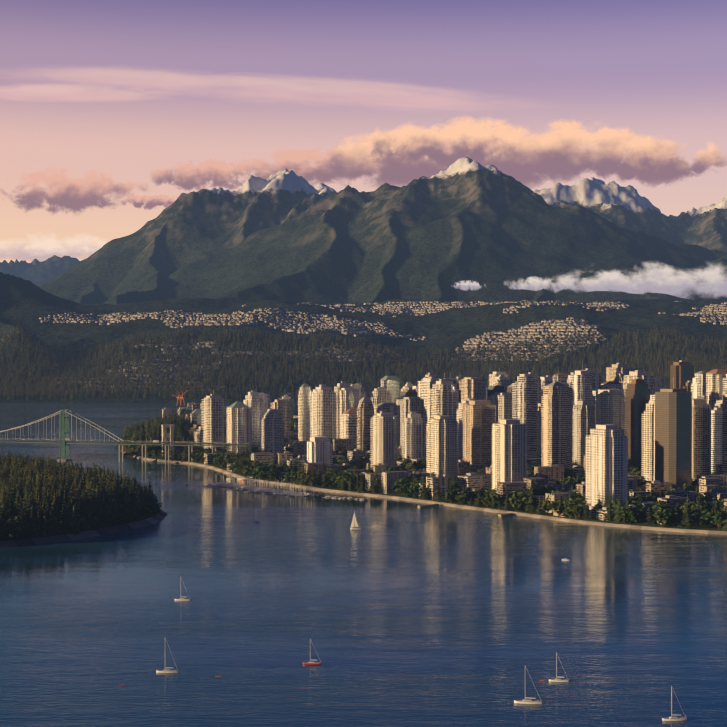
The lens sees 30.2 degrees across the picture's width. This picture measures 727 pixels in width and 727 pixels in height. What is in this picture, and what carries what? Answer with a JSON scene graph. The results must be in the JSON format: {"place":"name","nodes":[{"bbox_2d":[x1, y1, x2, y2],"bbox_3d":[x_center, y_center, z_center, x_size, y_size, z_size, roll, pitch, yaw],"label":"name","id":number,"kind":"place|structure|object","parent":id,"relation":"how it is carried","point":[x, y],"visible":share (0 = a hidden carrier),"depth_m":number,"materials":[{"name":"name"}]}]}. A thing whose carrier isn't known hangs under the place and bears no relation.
{"place":"outdoors","nodes":[
{"label":"outdoors","id":0,"kind":"place"},
{"bbox_2d":[4,241,95,261],"bbox_3d":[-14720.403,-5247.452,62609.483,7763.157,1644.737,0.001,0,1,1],"label":"cloud","id":1,"kind":"structure","parent":0,"point":[40,251],"depth_m":62609.53,"materials":[{"name":"white"}]},
{"bbox_2d":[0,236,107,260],"bbox_3d":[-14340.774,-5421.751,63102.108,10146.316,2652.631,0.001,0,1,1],"label":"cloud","id":2,"kind":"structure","parent":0,"point":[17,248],"depth_m":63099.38,"materials":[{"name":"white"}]},
{"bbox_2d":[22,88,85,98],"bbox_3d":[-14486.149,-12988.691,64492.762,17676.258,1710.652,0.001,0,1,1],"label":"cloud","id":3,"kind":"structure","parent":0,"point":[44,91],"depth_m":64501.44,"materials":[{"name":"pink"}]},
{"bbox_2d":[0,515,150,540],"bbox_3d":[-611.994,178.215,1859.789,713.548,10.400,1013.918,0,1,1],"label":"park ground","id":4,"kind":"structure","parent":0,"point":[38,536],"depth_m":1476.77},
{"bbox_2d":[0,450,162,539],"bbox_3d":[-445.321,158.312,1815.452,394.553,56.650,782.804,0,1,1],"label":"forest","id":5,"kind":"object","parent":4,"relation":"on","point":[40,496],"visible":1,"depth_m":1591.66,"materials":[{"name":"green plant"}]},
{"bbox_2d":[0,508,167,547],"bbox_3d":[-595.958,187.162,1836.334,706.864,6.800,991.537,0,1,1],"label":"shoreline","id":6,"kind":"structure","parent":0,"point":[159,517],"depth_m":1510.99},
{"bbox_2d":[0,159,192,212],"bbox_3d":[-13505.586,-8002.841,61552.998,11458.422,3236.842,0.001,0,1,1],"label":"cloud","id":7,"kind":"structure","parent":0,"point":[91,189],"depth_m":61554.58,"materials":[{"name":"pink"}]},
{"bbox_2d":[122,194,175,209],"bbox_3d":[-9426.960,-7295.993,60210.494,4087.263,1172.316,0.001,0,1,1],"label":"cloud","id":8,"kind":"structure","parent":0,"point":[151,202],"depth_m":60213.04,"materials":[{"name":"pink"}]},
{"bbox_2d":[115,433,191,464],"bbox_3d":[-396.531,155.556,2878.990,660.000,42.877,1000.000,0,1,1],"label":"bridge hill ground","id":9,"kind":"structure","parent":0,"point":[132,453],"depth_m":2580.40,"materials":[{"name":"green plant"}]},
{"bbox_2d":[0,409,252,462],"bbox_3d":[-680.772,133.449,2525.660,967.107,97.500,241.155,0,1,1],"label":"bridge","id":10,"kind":"structure","parent":9,"relation":"on","point":[64,432],"depth_m":2474.76,"materials":[{"name":"metal"}]},
{"bbox_2d":[0,410,122,441],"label":"lions gate bridge cables","id":11,"kind":"object","parent":10,"relation":"attached to","point":[71,427],"visible":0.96,"depth_m":2491.66,"materials":[{"name":"green metal"}]},
{"bbox_2d":[121,411,226,455],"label":"trees","id":12,"kind":"object","parent":9,"relation":"on","point":[152,429],"visible":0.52,"depth_m":2684.45,"materials":[{"name":"green plant"}]},
{"bbox_2d":[172,390,187,405],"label":"harbour cranes","id":13,"kind":"object","parent":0,"point":[180,396],"visible":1,"depth_m":4626.23},
{"bbox_2d":[128,159,265,197],"bbox_3d":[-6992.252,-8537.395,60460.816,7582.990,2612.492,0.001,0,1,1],"label":"cloud","id":14,"kind":"structure","parent":0,"point":[190,176],"depth_m":60463.85,"materials":[{"name":"pink"}]},
{"bbox_2d":[231,149,374,184],"bbox_3d":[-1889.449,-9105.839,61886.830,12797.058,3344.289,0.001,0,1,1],"label":"cloud","id":15,"kind":"structure","parent":0,"point":[296,161],"depth_m":61900.19,"materials":[{"name":"pink"}]},
{"bbox_2d":[0,402,726,726],"bbox_3d":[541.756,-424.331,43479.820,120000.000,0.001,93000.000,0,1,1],"label":"sea water","id":16,"kind":"structure","parent":0,"point":[400,613],"depth_m":1077.75,"materials":[{"name":"blue liquid"}]},
{"bbox_2d":[208,474,364,500],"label":"marina boats","id":17,"kind":"object","parent":16,"relation":"on","point":[272,490],"visible":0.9,"depth_m":1983.59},
{"bbox_2d":[203,476,512,515],"bbox_3d":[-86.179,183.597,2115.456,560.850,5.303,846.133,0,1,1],"label":"marina docks","id":18,"kind":"object","parent":16,"relation":"on","point":[419,506],"visible":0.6,"depth_m":1929.57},
{"bbox_2d":[156,484,686,720],"bbox_3d":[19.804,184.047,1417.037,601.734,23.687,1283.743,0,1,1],"label":"boats","id":19,"kind":"object","parent":16,"relation":"on","point":[523,701],"visible":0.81,"depth_m":864.20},
{"bbox_2d":[0,157,726,402],"bbox_3d":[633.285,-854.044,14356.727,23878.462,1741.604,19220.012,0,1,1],"label":"mountains","id":20,"kind":"structure","parent":0,"point":[287,239],"depth_m":8587.68,"materials":[{"name":"green plant"}]},
{"bbox_2d":[0,324,726,400],"bbox_3d":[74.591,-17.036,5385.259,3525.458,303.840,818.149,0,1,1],"label":"forest","id":21,"kind":"object","parent":20,"relation":"on","point":[43,390],"visible":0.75,"depth_m":5441.44,"materials":[{"name":"green plant"}]},
{"bbox_2d":[0,300,726,390],"bbox_3d":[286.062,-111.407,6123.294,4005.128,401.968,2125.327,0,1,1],"label":"shore houses","id":22,"kind":"structure","parent":20,"relation":"on","point":[304,327],"depth_m":6097.57,"materials":[{"name":"beige"}]},
{"bbox_2d":[0,0,726,262],"label":"sky","id":23,"kind":"structure","parent":0,"point":[227,81],"materials":[{"name":"purple"}]},
{"bbox_2d":[120,450,726,534],"bbox_3d":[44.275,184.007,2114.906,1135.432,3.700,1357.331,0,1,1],"label":"beach","id":24,"kind":"structure","parent":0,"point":[503,511],"depth_m":1763.46,"materials":[{"name":"beige sand"}]},
{"bbox_2d":[133,409,716,525],"bbox_3d":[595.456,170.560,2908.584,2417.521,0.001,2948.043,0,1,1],"label":"city ground","id":25,"kind":"structure","parent":0,"point":[643,519],"depth_m":3432.75,"materials":[{"name":"green plant"}]},
{"bbox_2d":[161,408,173,457],"bbox_3d":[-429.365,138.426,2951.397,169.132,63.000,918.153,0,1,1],"label":"bridge anchor pier","id":26,"kind":"structure","parent":25,"relation":"on","point":[167,412],"depth_m":2495.91,"materials":[{"name":"grey concrete"}]},
{"bbox_2d":[120,397,726,530],"bbox_3d":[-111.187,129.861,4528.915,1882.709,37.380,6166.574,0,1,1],"label":"city trees","id":27,"kind":"object","parent":25,"relation":"on","point":[661,513],"visible":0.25,"depth_m":1868.36,"materials":[{"name":"green plant"}]},
{"bbox_2d":[175,360,726,525],"bbox_3d":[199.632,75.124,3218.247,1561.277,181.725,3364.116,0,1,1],"label":"city buildings","id":28,"kind":"structure","parent":25,"relation":"on","point":[615,425],"depth_m":2232.01,"materials":[{"name":"beige concrete"}]},
{"bbox_2d":[140,456,726,530],"bbox_3d":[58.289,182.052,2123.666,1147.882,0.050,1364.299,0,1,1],"label":"seawall","id":29,"kind":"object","parent":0,"point":[641,523],"visible":0.42,"depth_m":1756.33,"materials":[{"name":"grey concrete"}]},
{"bbox_2d":[367,125,514,167],"bbox_3d":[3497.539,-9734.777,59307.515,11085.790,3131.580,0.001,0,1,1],"label":"cloud","id":30,"kind":"structure","parent":0,"point":[446,145],"depth_m":59309.89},
{"bbox_2d":[454,281,484,290],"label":"cloud","id":31,"kind":"structure","parent":0,"point":[462,285],"depth_m":7771.83,"materials":[{"name":"white"}]},
{"bbox_2d":[320,116,631,187],"bbox_3d":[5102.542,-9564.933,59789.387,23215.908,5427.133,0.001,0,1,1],"label":"cloud","id":32,"kind":"structure","parent":0,"point":[537,159],"depth_m":59777.38,"materials":[{"name":"pink"}]},
{"bbox_2d":[485,277,571,292],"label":"cloud","id":33,"kind":"structure","parent":0,"point":[534,283],"depth_m":7816.31,"materials":[{"name":"white"}]},
{"bbox_2d":[455,115,726,185],"bbox_3d":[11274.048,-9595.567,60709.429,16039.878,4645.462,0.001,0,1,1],"label":"cloud","id":34,"kind":"structure","parent":0,"point":[649,160],"depth_m":60698.94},
{"bbox_2d":[516,271,694,294],"bbox_3d":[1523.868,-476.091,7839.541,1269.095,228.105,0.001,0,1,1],"label":"cloud","id":35,"kind":"structure","parent":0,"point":[603,281],"depth_m":7840.31,"materials":[{"name":"white"}]},
{"bbox_2d":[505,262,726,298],"bbox_3d":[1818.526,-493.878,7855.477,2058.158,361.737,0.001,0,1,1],"label":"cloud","id":36,"kind":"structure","parent":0,"point":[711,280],"depth_m":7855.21,"materials":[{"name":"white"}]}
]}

